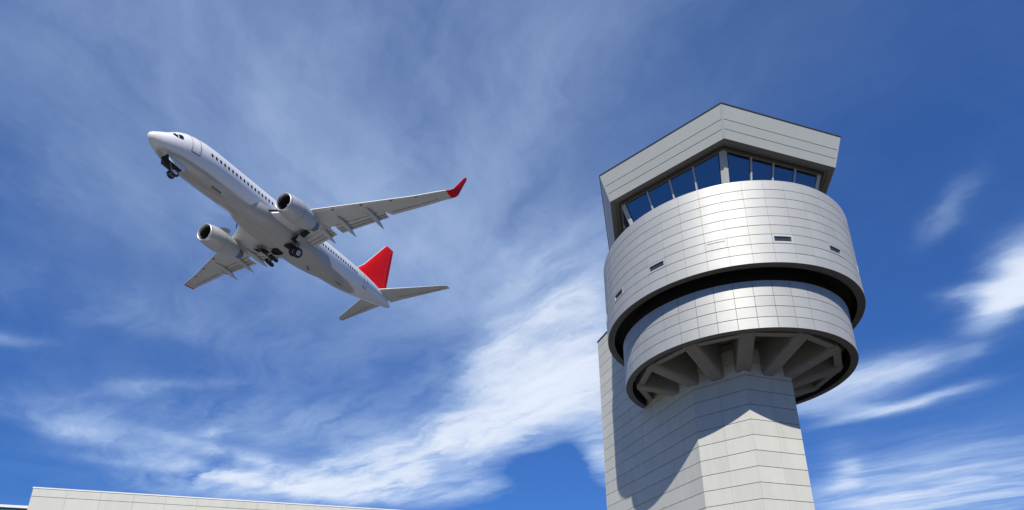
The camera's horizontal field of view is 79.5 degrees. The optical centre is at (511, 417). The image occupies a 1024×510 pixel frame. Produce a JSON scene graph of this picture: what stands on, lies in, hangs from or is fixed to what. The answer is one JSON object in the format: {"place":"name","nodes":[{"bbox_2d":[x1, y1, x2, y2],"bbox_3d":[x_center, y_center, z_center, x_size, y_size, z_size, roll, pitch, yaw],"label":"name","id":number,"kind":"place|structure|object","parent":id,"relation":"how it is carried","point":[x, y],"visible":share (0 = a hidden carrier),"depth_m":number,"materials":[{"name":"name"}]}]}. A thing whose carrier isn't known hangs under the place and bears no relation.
{"place":"outdoors","nodes":[
{"label":"outdoors","id":0,"kind":"place"},
{"bbox_2d":[0,487,394,509],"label":"terminal building","id":1,"kind":"structure","parent":0,"point":[42,498],"depth_m":42.52,"materials":[{"name":"stone"}]},
{"bbox_2d":[147,131,466,320],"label":"airliner","id":2,"kind":"object","parent":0,"point":[293,230],"visible":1,"depth_m":63.25,"materials":[{"name":"paint"}]},
{"bbox_2d":[191,138,201,156],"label":"cabin door","id":3,"kind":"structure","parent":2,"relation":"in","point":[197,149],"depth_m":53.45,"materials":[{"name":"white paint"}]},
{"bbox_2d":[362,275,367,288],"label":"cabin door","id":4,"kind":"structure","parent":2,"relation":"in","point":[365,278],"depth_m":76.40,"materials":[{"name":"white paint"}]},
{"bbox_2d":[0,0,1023,509],"label":"sky","id":5,"kind":"structure","parent":0,"point":[481,392],"materials":[{"name":"blue"}]},
{"bbox_2d":[597,102,865,509],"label":"control tower","id":6,"kind":"structure","parent":0,"point":[735,300],"depth_m":27.56,"materials":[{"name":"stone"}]},
{"bbox_2d":[614,286,622,302],"bbox_3d":[5.135,-5.879,29.554,0.076,0.433,0.886,6,-22,-15],"label":"slit window","id":7,"kind":"structure","parent":6,"relation":"in","point":[619,293],"depth_m":29.56,"materials":[{"name":"metal"}]},
{"bbox_2d":[648,258,665,274],"bbox_3d":[6.443,-6.706,27.393,0.076,0.433,0.886,18,-27,-39],"label":"slit window","id":8,"kind":"structure","parent":6,"relation":"in","point":[660,264],"depth_m":27.38,"materials":[{"name":"glass"}]},
{"bbox_2d":[705,238,727,251],"bbox_3d":[8.625,-7.248,25.976,0.886,0.433,0.076,-8,-22,20],"label":"slit window","id":9,"kind":"structure","parent":6,"relation":"in","point":[718,244],"depth_m":25.95,"materials":[{"name":"silver metal"}]},
{"bbox_2d":[771,234,793,243],"bbox_3d":[11.249,-7.399,25.583,0.886,0.433,0.076,1,-21,-4],"label":"slit window","id":10,"kind":"structure","parent":6,"relation":"in","point":[777,238],"depth_m":25.59,"materials":[{"name":"blue glass"}]},
{"bbox_2d":[828,243,842,257],"bbox_3d":[13.796,-7.127,26.293,0.886,0.433,0.076,11,-24,-27],"label":"slit window","id":11,"kind":"structure","parent":6,"relation":"in","point":[834,249],"depth_m":26.28,"materials":[{"name":"glass"}]}
]}

